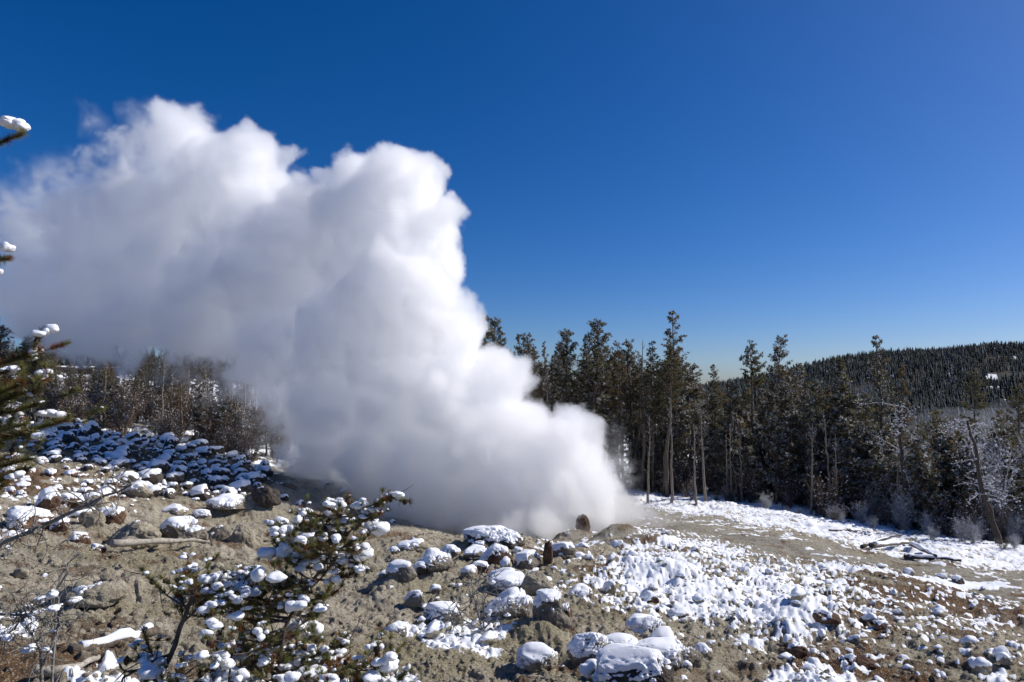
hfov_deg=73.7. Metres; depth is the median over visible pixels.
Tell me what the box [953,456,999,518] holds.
young pine
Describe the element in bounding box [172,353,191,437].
tall pine
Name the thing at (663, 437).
tall pine
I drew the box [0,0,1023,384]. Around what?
sky
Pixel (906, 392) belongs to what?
tall pine
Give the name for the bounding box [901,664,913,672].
stone
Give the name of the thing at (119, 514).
boulder
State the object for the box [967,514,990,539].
bare shrub
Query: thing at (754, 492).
bare shrub
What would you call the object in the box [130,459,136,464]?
rock
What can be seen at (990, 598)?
stone
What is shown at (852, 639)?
stone
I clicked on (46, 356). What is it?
tall pine
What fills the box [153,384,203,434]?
bare shrub
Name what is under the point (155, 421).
young pine
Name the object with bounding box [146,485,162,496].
rock
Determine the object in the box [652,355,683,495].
tall pine
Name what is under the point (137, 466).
rock
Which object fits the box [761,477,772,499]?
bare shrub
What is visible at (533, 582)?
boulder
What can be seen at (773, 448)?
young pine
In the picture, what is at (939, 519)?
bare shrub
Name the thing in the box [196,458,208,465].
rock
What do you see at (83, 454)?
rock
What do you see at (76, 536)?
boulder
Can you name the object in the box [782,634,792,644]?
stone
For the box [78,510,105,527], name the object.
boulder
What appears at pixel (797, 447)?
young pine
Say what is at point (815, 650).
stone
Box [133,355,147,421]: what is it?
tall pine
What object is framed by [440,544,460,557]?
boulder
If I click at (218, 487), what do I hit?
rock
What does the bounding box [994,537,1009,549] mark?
bare shrub
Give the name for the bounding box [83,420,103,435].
rock
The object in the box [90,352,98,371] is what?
tall pine
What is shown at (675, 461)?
young pine
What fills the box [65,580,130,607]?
boulder
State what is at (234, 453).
rock
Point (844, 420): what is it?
young pine
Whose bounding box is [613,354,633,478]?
tall pine
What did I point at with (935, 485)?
young pine
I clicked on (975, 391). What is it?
tall pine
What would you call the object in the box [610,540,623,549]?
boulder
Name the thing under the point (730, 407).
tall pine
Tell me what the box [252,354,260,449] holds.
dead pine
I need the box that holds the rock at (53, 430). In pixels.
[40,426,57,434]
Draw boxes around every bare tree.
[853,399,928,528]
[939,416,1022,544]
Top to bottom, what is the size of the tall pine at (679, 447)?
16.163 m
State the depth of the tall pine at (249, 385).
75.06 m
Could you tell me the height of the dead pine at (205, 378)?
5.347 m
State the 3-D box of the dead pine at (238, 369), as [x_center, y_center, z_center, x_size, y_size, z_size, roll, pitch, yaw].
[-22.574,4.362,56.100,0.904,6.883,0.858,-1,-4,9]
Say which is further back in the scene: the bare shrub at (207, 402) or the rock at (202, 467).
the bare shrub at (207, 402)
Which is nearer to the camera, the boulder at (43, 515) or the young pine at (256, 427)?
the boulder at (43, 515)
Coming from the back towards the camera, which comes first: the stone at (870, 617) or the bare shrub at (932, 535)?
the bare shrub at (932, 535)
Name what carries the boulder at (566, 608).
on the ground
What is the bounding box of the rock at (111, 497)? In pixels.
[99,489,112,499]
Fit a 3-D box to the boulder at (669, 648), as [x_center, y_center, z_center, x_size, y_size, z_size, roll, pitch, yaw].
[2.485,5.248,11.507,0.859,0.426,0.801,-1,-4,21]
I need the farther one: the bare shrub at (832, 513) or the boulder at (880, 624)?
the bare shrub at (832, 513)
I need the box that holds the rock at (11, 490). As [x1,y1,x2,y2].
[4,486,15,493]
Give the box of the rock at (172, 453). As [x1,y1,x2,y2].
[163,449,176,457]
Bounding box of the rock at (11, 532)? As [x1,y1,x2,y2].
[4,530,18,535]
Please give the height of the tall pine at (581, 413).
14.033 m
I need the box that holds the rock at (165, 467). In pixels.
[145,459,169,473]
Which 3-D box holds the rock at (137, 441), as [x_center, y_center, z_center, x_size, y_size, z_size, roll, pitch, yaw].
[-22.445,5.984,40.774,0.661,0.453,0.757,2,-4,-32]
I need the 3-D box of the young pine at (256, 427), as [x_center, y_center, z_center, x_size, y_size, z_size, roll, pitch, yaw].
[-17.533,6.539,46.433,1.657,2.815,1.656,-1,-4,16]
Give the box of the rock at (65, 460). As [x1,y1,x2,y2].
[60,458,71,463]
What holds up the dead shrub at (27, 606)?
on the ground
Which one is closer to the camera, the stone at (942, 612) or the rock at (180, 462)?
the stone at (942, 612)
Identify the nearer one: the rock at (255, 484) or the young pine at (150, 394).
the rock at (255, 484)
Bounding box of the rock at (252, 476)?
[243,471,260,483]
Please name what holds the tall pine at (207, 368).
on the ground
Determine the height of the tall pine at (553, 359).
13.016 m
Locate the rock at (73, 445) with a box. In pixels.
[69,442,80,448]
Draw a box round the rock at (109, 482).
[104,478,119,484]
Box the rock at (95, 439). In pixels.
[92,437,99,441]
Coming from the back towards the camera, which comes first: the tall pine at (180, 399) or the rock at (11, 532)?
the tall pine at (180, 399)
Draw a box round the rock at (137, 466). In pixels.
[132,463,140,469]
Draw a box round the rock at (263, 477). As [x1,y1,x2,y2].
[260,474,266,481]
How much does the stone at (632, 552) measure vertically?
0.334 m
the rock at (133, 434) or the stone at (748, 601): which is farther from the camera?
the rock at (133, 434)
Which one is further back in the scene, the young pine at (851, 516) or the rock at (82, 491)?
the young pine at (851, 516)
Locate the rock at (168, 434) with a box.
[159,432,176,437]
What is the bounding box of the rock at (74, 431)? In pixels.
[68,429,77,434]
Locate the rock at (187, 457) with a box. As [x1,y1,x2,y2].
[179,454,191,460]
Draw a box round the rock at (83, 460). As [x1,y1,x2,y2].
[77,457,87,463]
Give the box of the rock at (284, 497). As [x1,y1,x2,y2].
[280,494,288,501]
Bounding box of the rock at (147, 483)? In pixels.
[138,480,152,485]
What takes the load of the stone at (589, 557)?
on the ground
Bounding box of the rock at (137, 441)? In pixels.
[130,438,141,444]
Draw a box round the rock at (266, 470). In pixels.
[258,465,272,475]
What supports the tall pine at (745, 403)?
on the ground
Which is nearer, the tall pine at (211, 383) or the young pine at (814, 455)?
the young pine at (814, 455)
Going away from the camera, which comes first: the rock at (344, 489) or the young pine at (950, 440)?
the rock at (344, 489)
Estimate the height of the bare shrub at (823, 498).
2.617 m
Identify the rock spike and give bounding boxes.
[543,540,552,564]
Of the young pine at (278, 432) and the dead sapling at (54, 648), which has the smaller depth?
the dead sapling at (54, 648)
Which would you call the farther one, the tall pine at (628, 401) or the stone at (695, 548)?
the tall pine at (628, 401)
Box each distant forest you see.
[15,338,653,404]
[634,340,1023,429]
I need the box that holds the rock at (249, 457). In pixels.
[243,452,251,461]
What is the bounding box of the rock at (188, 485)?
[182,481,192,488]
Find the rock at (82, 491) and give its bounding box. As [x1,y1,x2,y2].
[79,487,92,493]
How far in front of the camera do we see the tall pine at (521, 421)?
86.87 m
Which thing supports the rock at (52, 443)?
on the ground
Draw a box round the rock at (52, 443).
[46,440,60,446]
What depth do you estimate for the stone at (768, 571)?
20.79 m
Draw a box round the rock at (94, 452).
[89,450,98,454]
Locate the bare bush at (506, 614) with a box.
[444,565,527,635]
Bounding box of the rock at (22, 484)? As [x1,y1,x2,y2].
[14,481,30,487]
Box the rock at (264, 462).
[260,460,269,465]
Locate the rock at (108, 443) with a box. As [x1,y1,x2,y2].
[103,440,113,446]
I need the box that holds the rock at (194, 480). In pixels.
[189,478,197,483]
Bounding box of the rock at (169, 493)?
[162,488,175,498]
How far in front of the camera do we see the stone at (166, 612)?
12.42 m
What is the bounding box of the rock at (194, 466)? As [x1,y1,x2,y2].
[187,463,198,469]
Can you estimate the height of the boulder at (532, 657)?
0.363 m
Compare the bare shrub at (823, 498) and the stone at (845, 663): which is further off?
the bare shrub at (823, 498)
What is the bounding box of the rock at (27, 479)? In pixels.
[19,477,30,482]
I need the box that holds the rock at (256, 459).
[241,449,258,460]
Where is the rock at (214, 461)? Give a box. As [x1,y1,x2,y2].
[208,458,218,463]
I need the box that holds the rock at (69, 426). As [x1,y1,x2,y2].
[54,422,73,431]
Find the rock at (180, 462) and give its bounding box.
[172,460,186,465]
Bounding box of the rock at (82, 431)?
[77,427,88,436]
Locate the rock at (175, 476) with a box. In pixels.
[166,472,184,481]
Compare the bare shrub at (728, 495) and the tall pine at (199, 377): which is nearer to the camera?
the bare shrub at (728, 495)
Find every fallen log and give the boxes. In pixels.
[33,654,100,676]
[67,622,159,653]
[110,538,209,547]
[829,529,870,532]
[860,534,901,547]
[869,539,908,547]
[903,554,961,561]
[909,541,937,557]
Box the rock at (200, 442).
[189,439,209,446]
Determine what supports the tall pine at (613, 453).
on the ground
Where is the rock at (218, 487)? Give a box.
[214,485,224,490]
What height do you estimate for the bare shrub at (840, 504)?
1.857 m
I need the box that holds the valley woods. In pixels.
[686,388,1023,458]
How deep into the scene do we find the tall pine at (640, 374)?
79.87 m
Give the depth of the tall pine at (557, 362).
58.37 m
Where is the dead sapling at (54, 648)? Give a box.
[42,536,92,681]
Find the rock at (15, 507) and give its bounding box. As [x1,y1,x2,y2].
[6,505,26,515]
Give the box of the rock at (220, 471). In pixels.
[213,467,230,475]
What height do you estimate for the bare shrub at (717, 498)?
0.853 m
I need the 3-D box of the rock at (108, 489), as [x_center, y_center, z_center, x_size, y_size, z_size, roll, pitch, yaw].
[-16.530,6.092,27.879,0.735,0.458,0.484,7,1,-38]
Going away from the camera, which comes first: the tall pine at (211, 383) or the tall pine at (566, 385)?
the tall pine at (566, 385)
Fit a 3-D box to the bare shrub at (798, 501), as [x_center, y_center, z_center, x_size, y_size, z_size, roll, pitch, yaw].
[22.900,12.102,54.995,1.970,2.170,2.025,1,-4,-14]
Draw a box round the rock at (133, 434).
[124,431,139,439]
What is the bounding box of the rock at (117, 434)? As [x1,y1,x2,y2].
[112,432,121,437]
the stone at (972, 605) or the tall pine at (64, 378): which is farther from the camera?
the tall pine at (64, 378)
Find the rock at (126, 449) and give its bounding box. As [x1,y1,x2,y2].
[116,445,131,455]
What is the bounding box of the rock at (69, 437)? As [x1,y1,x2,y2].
[56,431,79,443]
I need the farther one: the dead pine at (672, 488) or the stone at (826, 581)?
the dead pine at (672, 488)
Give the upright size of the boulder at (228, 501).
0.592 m
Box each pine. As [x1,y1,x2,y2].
[0,116,108,495]
[0,325,22,416]
[1,339,13,379]
[12,335,45,425]
[14,341,36,415]
[29,335,53,371]
[33,387,52,420]
[34,340,59,375]
[35,341,58,409]
[41,378,65,420]
[52,342,62,387]
[54,337,62,377]
[60,368,69,388]
[62,357,81,408]
[64,350,76,404]
[75,360,86,398]
[76,362,87,387]
[80,363,97,398]
[81,382,109,427]
[82,352,111,410]
[87,370,103,404]
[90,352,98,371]
[99,357,110,428]
[100,379,126,427]
[103,350,113,395]
[104,360,115,402]
[105,374,122,411]
[106,397,130,429]
[114,549,257,681]
[123,368,130,388]
[125,355,145,429]
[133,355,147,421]
[135,613,352,681]
[138,361,150,387]
[142,352,156,405]
[144,385,156,412]
[146,410,160,432]
[147,374,172,410]
[149,367,156,421]
[155,348,166,384]
[155,366,168,400]
[157,388,179,414]
[158,357,167,424]
[160,356,169,398]
[164,353,171,385]
[166,345,191,403]
[166,361,184,388]
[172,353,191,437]
[176,350,195,388]
[183,391,212,440]
[184,349,196,392]
[184,376,191,431]
[185,485,412,681]
[187,402,201,429]
[189,380,209,403]
[192,351,209,391]
[198,381,208,398]
[201,349,212,392]
[203,364,206,397]
[203,400,216,436]
[204,373,215,398]
[209,361,216,399]
[209,394,238,452]
[209,397,232,433]
[214,351,226,396]
[214,362,224,397]
[214,373,225,401]
[217,377,228,400]
[225,372,233,396]
[226,352,236,396]
[226,392,251,440]
[227,378,231,449]
[230,410,252,451]
[233,382,239,444]
[234,353,241,408]
[239,367,252,408]
[240,353,251,443]
[241,369,253,405]
[245,408,264,447]
[247,375,253,413]
[247,417,265,452]
[248,357,257,407]
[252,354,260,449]
[256,385,262,419]
[258,392,271,455]
[260,393,273,419]
[262,413,290,462]
[269,396,279,421]
[279,410,292,445]
[283,365,289,409]
[284,626,413,681]
[449,338,479,478]
[456,341,480,469]
[461,314,505,486]
[470,350,479,467]
[471,349,491,457]
[472,317,517,487]
[473,355,505,479]
[474,343,503,440]
[478,339,500,485]
[482,365,494,489]
[492,344,508,455]
[494,354,513,477]
[500,349,524,469]
[500,367,512,460]
[507,346,543,488]
[508,334,526,480]
[509,332,548,490]
[512,365,523,459]
[517,376,534,481]
[522,357,545,490]
[526,367,550,494]
[527,351,542,467]
[528,361,542,461]
[534,369,558,484]
[536,360,544,452]
[537,365,556,476]
[539,341,555,471]
[540,368,552,494]
[543,328,586,494]
[543,354,564,476]
[546,345,569,466]
[549,345,582,493]
[549,353,575,481]
[567,379,583,483]
[570,318,622,494]
[573,352,585,482]
[575,336,592,487]
[576,355,591,479]
[580,357,605,463]
[583,357,613,491]
[588,353,621,485]
[591,361,601,485]
[597,351,628,482]
[600,350,618,488]
[600,355,619,491]
[611,340,629,492]
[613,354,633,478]
[616,338,646,488]
[618,437,641,484]
[619,362,642,451]
[620,352,636,471]
[624,360,650,488]
[626,414,651,463]
[628,458,640,488]
[629,431,647,488]
[630,429,658,481]
[632,351,643,424]
[634,344,651,490]
[635,444,660,486]
[636,367,654,420]
[638,341,665,492]
[642,420,661,466]
[644,415,655,503]
[647,363,662,459]
[647,444,663,492]
[649,344,684,496]
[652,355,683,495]
[654,363,688,461]
[658,367,692,489]
[659,310,696,493]
[659,448,686,487]
[661,420,693,482]
[667,398,673,502]
[676,356,696,489]
[678,362,705,490]
[687,427,704,478]
[688,384,707,468]
[689,424,698,504]
[694,384,712,459]
[695,399,709,501]
[696,429,721,490]
[700,430,734,493]
[703,393,723,442]
[703,428,725,490]
[705,364,725,432]
[707,388,724,425]
[715,412,751,486]
[716,379,743,445]
[719,395,729,430]
[724,439,729,497]
[728,433,733,498]
[735,397,749,449]
[735,435,744,501]
[737,433,765,478]
[737,445,764,494]
[738,340,770,495]
[739,411,759,444]
[740,394,757,415]
[743,410,759,442]
[746,424,770,467]
[749,406,806,503]
[754,387,777,451]
[754,388,774,473]
[755,468,768,498]
[761,334,800,427]
[763,438,786,464]
[765,409,815,495]
[765,461,781,498]
[771,438,802,489]
[774,381,783,425]
[774,384,799,442]
[784,425,808,478]
[785,363,822,505]
[793,383,808,414]
[793,471,808,505]
[798,405,812,449]
[799,451,822,493]
[799,457,826,509]
[802,379,832,448]
[804,423,818,514]
[810,427,832,475]
[813,392,839,442]
[814,388,823,428]
[814,415,863,514]
[816,384,836,452]
[819,411,832,504]
[820,437,838,481]
[824,428,867,513]
[830,436,842,507]
[834,440,868,518]
[839,450,865,513]
[840,420,882,515]
[845,456,868,507]
[846,493,861,518]
[848,399,864,434]
[856,391,874,431]
[860,457,887,511]
[861,427,887,488]
[862,404,877,437]
[864,335,900,461]
[866,428,908,522]
[877,462,912,526]
[878,471,902,524]
[879,409,895,441]
[890,362,914,452]
[893,439,900,504]
[895,433,954,526]
[908,450,952,524]
[911,424,951,454]
[922,433,945,491]
[925,427,969,506]
[933,433,966,499]
[936,435,997,530]
[943,478,962,498]
[943,496,959,526]
[953,415,967,442]
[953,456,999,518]
[955,367,988,431]
[962,429,988,471]
[980,428,1023,535]
[998,382,1023,443]
[998,444,1023,532]
[1001,454,1023,533]
[1010,443,1023,463]
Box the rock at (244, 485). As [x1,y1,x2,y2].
[229,479,253,492]
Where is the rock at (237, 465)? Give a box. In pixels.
[230,462,244,469]
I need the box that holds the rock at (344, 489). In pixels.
[340,486,349,493]
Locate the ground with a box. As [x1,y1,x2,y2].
[0,348,1023,681]
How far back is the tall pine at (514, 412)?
61.05 m
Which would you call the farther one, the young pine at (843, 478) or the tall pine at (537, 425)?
the tall pine at (537, 425)
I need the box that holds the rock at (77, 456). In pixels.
[74,454,83,461]
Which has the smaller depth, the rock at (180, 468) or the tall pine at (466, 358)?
the rock at (180, 468)
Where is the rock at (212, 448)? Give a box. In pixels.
[209,446,216,454]
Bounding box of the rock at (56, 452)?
[47,449,65,457]
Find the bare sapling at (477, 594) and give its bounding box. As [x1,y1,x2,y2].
[476,570,480,617]
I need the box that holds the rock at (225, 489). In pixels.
[218,486,237,494]
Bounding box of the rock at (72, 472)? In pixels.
[63,469,77,476]
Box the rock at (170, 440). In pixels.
[164,436,176,447]
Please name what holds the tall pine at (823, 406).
on the ground
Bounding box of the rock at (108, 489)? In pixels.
[97,484,114,491]
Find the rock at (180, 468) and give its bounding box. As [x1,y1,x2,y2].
[169,464,188,475]
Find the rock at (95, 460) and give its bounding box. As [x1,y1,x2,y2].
[91,457,104,464]
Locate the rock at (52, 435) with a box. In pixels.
[46,431,55,438]
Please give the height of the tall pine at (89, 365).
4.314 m
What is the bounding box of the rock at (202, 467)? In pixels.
[198,464,206,470]
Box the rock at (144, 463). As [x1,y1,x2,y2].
[140,461,149,466]
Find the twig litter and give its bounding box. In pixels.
[3,617,565,681]
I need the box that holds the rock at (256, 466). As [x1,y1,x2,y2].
[253,464,261,471]
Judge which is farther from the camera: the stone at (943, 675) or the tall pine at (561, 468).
the tall pine at (561, 468)
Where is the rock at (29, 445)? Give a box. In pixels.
[26,443,33,447]
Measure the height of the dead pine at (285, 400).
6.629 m
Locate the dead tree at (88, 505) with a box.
[0,461,161,567]
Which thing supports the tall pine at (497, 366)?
on the ground
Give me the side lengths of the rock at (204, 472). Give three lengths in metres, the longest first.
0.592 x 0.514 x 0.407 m
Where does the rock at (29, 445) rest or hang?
on the ground
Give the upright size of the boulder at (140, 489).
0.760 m
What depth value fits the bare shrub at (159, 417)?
44.41 m
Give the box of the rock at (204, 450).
[195,446,212,455]
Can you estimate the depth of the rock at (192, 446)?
41.59 m
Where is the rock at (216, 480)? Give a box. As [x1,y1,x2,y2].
[208,475,222,484]
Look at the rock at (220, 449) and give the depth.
42.74 m
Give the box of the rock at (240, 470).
[233,468,247,473]
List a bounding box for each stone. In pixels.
[12,568,29,578]
[37,552,48,557]
[74,579,92,587]
[99,573,111,579]
[100,632,110,636]
[130,608,145,617]
[163,609,175,614]
[214,562,224,567]
[351,635,364,644]
[377,585,386,590]
[378,573,385,578]
[417,616,425,623]
[425,619,445,637]
[444,621,451,629]
[460,565,475,578]
[469,564,477,573]
[471,618,481,626]
[480,630,497,643]
[499,556,511,567]
[581,554,593,561]
[597,555,605,560]
[603,566,611,571]
[607,552,618,562]
[613,598,622,604]
[625,572,631,577]
[626,550,637,555]
[648,583,657,591]
[650,552,658,556]
[656,557,662,562]
[661,530,668,534]
[674,572,684,578]
[680,618,686,622]
[681,660,692,671]
[690,545,699,551]
[692,593,704,602]
[695,642,712,660]
[706,640,717,645]
[714,568,722,576]
[728,624,739,631]
[735,576,742,580]
[744,563,753,568]
[744,598,752,606]
[756,620,766,624]
[764,567,772,574]
[778,652,791,659]
[782,566,788,571]
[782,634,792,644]
[790,586,806,599]
[791,600,799,605]
[794,674,801,680]
[801,663,815,669]
[809,648,819,652]
[818,629,826,637]
[819,563,825,568]
[824,579,831,584]
[827,594,837,601]
[843,660,848,666]
[845,586,853,591]
[847,634,861,643]
[860,613,878,621]
[869,599,875,605]
[876,563,885,567]
[890,589,897,595]
[893,608,904,615]
[893,616,900,621]
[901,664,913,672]
[931,604,944,610]
[933,607,947,617]
[933,644,942,649]
[935,573,947,579]
[939,671,947,680]
[959,635,978,644]
[969,603,975,608]
[970,657,993,674]
[984,595,995,601]
[996,652,1014,665]
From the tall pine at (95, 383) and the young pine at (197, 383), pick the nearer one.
the tall pine at (95, 383)
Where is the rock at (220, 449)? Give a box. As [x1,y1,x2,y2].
[214,446,224,453]
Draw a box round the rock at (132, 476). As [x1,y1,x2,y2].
[116,471,142,483]
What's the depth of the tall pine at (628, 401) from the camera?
63.83 m
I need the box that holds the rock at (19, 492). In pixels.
[15,489,24,494]
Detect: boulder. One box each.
[6,507,53,531]
[36,486,60,511]
[49,518,69,531]
[61,492,84,508]
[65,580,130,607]
[69,531,90,544]
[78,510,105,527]
[83,491,110,509]
[91,543,106,552]
[103,506,126,524]
[106,519,161,549]
[123,480,153,497]
[159,516,208,543]
[162,503,188,514]
[192,509,211,519]
[205,493,245,509]
[207,525,230,542]
[226,523,259,548]
[251,484,280,506]
[273,516,289,525]
[385,559,416,581]
[385,621,406,637]
[389,546,399,554]
[396,538,431,551]
[404,590,427,607]
[413,561,427,574]
[421,548,453,570]
[424,601,462,625]
[429,584,441,593]
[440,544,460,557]
[462,525,524,549]
[463,544,486,558]
[472,540,488,548]
[472,560,489,573]
[478,543,513,564]
[484,587,532,618]
[488,570,524,590]
[489,567,514,576]
[514,546,522,553]
[514,549,540,569]
[515,642,558,672]
[518,570,553,595]
[532,594,572,630]
[552,542,575,558]
[562,602,573,630]
[566,632,613,665]
[568,583,591,597]
[574,542,589,547]
[575,552,584,557]
[576,514,589,530]
[579,659,596,679]
[592,643,674,681]
[602,580,615,594]
[606,632,637,645]
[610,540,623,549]
[625,613,662,633]
[635,637,684,670]
[639,590,659,603]
[648,626,677,639]
[667,606,688,618]
[681,646,702,667]
[784,642,809,657]
[812,608,841,624]
[836,653,876,668]
[873,620,895,629]
[903,567,913,575]
[951,575,964,583]
[992,645,1010,658]
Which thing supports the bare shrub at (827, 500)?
on the ground
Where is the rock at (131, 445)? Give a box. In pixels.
[125,443,133,448]
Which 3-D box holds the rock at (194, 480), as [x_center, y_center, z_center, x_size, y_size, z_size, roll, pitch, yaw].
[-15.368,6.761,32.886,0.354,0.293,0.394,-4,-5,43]
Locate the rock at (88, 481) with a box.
[81,479,93,485]
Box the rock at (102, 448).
[97,444,107,452]
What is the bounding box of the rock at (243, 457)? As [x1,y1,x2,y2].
[236,455,246,460]
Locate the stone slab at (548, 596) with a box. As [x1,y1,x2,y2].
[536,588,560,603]
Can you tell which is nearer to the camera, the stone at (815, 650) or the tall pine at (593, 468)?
the stone at (815, 650)
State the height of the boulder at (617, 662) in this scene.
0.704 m
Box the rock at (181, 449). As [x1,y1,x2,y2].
[177,446,185,451]
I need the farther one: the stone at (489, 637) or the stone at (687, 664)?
the stone at (489, 637)
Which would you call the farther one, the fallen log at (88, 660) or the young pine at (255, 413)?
the young pine at (255, 413)
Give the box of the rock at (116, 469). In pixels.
[111,466,119,470]
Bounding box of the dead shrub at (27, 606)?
[0,540,107,681]
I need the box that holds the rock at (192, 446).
[186,444,196,448]
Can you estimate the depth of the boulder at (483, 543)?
20.98 m
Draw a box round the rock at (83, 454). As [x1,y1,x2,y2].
[73,452,86,457]
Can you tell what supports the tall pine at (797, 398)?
on the ground
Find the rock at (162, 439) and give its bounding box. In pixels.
[160,436,178,443]
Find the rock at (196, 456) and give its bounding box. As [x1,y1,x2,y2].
[193,452,200,459]
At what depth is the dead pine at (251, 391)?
56.99 m
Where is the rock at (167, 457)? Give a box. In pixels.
[156,453,172,463]
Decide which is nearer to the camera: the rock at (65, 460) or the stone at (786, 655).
the stone at (786, 655)
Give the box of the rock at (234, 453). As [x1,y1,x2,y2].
[226,450,239,457]
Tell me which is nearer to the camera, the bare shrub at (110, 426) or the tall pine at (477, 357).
the bare shrub at (110, 426)
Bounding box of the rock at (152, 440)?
[149,438,155,442]
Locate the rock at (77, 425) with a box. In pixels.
[74,422,83,428]
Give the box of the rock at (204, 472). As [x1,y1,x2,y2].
[201,469,212,475]
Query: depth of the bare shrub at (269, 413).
55.35 m
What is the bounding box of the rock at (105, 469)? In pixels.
[101,467,109,472]
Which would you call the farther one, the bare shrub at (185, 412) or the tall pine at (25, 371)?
the tall pine at (25, 371)
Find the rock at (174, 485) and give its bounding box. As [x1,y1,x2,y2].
[166,482,178,489]
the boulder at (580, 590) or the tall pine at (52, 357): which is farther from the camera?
the tall pine at (52, 357)
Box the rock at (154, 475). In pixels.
[138,468,163,483]
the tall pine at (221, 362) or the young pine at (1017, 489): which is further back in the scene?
the tall pine at (221, 362)
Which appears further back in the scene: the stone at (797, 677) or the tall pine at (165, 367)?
the tall pine at (165, 367)
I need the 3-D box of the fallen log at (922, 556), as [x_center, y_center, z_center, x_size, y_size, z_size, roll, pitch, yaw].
[18.246,9.405,29.669,2.287,0.243,0.317,-1,-4,10]
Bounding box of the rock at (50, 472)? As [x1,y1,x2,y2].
[43,468,56,476]
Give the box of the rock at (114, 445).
[110,442,119,449]
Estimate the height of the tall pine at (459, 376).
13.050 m
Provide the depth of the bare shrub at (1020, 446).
46.34 m
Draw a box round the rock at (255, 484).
[252,482,260,486]
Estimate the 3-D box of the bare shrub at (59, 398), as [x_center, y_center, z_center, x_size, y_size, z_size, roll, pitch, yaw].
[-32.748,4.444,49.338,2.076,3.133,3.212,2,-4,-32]
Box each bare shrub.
[12,372,74,424]
[43,382,74,418]
[45,368,94,411]
[53,396,95,422]
[54,394,88,423]
[58,369,96,405]
[69,386,109,420]
[70,389,87,415]
[80,374,147,431]
[99,387,148,435]
[107,380,157,426]
[108,380,143,405]
[121,387,154,421]
[134,388,159,422]
[148,405,180,434]
[150,381,192,428]
[150,410,182,435]
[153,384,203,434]
[154,416,175,436]
[161,408,190,443]
[182,390,242,444]
[185,391,222,438]
[190,418,215,439]
[204,422,231,447]
[205,395,258,444]
[205,403,255,452]
[215,406,268,454]
[230,397,268,421]
[235,430,266,462]
[257,399,293,440]
[259,406,303,458]
[262,407,305,458]
[634,477,650,489]
[650,460,668,492]
[654,455,692,494]
[678,477,693,496]
[681,451,714,494]
[682,469,696,489]
[684,467,701,487]
[688,489,694,499]
[708,471,729,494]
[710,492,720,500]
[714,484,735,501]
[721,465,751,496]
[721,481,741,501]
[724,455,758,501]
[733,469,768,502]
[738,455,770,499]
[756,488,774,508]
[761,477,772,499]
[770,472,795,501]
[777,488,800,508]
[789,481,810,504]
[802,484,825,510]
[805,471,850,517]
[809,496,825,514]
[815,482,831,512]
[817,473,850,514]
[822,508,841,519]
[824,501,837,515]
[826,497,850,510]
[828,503,843,519]
[832,503,846,520]
[845,500,870,524]
[847,479,890,520]
[855,486,884,521]
[863,482,885,520]
[863,501,882,519]
[865,515,878,528]
[866,500,893,525]
[881,487,922,528]
[888,486,916,530]
[888,512,907,529]
[895,431,951,502]
[900,518,913,530]
[904,492,932,529]
[907,485,932,526]
[912,508,937,535]
[924,524,941,540]
[933,508,959,534]
[935,510,947,529]
[935,517,955,537]
[941,483,966,528]
[942,493,988,538]
[945,410,1023,535]
[947,514,974,541]
[957,486,1021,541]
[957,521,987,543]
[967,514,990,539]
[982,415,1023,536]
[984,507,1021,543]
[985,531,993,540]
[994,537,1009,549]
[999,504,1023,544]
[1002,533,1021,547]
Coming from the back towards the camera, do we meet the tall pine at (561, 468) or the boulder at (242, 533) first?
the tall pine at (561, 468)
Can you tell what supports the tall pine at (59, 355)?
on the ground
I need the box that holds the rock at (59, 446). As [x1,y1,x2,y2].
[50,444,62,449]
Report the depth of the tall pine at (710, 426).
65.74 m
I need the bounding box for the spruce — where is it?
[809,357,866,505]
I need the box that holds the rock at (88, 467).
[83,464,92,469]
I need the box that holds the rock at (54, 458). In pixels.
[47,455,62,462]
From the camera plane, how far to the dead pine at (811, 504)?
50.58 m
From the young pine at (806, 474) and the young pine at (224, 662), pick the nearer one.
the young pine at (224, 662)
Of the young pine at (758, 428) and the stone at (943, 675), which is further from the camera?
the young pine at (758, 428)
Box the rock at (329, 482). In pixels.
[325,479,334,484]
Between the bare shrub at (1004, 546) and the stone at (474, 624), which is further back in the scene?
the bare shrub at (1004, 546)
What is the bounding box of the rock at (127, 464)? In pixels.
[112,459,131,467]
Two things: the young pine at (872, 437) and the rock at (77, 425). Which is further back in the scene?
the young pine at (872, 437)
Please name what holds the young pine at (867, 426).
on the ground
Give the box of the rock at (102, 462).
[99,460,106,465]
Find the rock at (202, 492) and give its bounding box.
[190,484,211,500]
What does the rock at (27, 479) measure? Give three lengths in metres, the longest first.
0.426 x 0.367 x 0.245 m
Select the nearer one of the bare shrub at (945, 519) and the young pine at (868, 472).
the bare shrub at (945, 519)
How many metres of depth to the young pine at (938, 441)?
48.37 m
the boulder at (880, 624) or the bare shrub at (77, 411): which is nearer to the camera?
the boulder at (880, 624)
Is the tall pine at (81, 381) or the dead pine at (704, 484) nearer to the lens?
the dead pine at (704, 484)
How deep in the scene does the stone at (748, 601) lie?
16.61 m
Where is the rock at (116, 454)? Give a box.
[104,449,131,459]
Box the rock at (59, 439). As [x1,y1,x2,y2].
[53,437,62,441]
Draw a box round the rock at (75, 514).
[67,509,91,518]
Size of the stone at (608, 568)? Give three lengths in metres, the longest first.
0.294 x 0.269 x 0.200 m
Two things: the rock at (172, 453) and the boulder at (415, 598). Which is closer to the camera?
the boulder at (415, 598)
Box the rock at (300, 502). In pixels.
[298,499,305,505]
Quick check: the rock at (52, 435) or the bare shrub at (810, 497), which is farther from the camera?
the bare shrub at (810, 497)

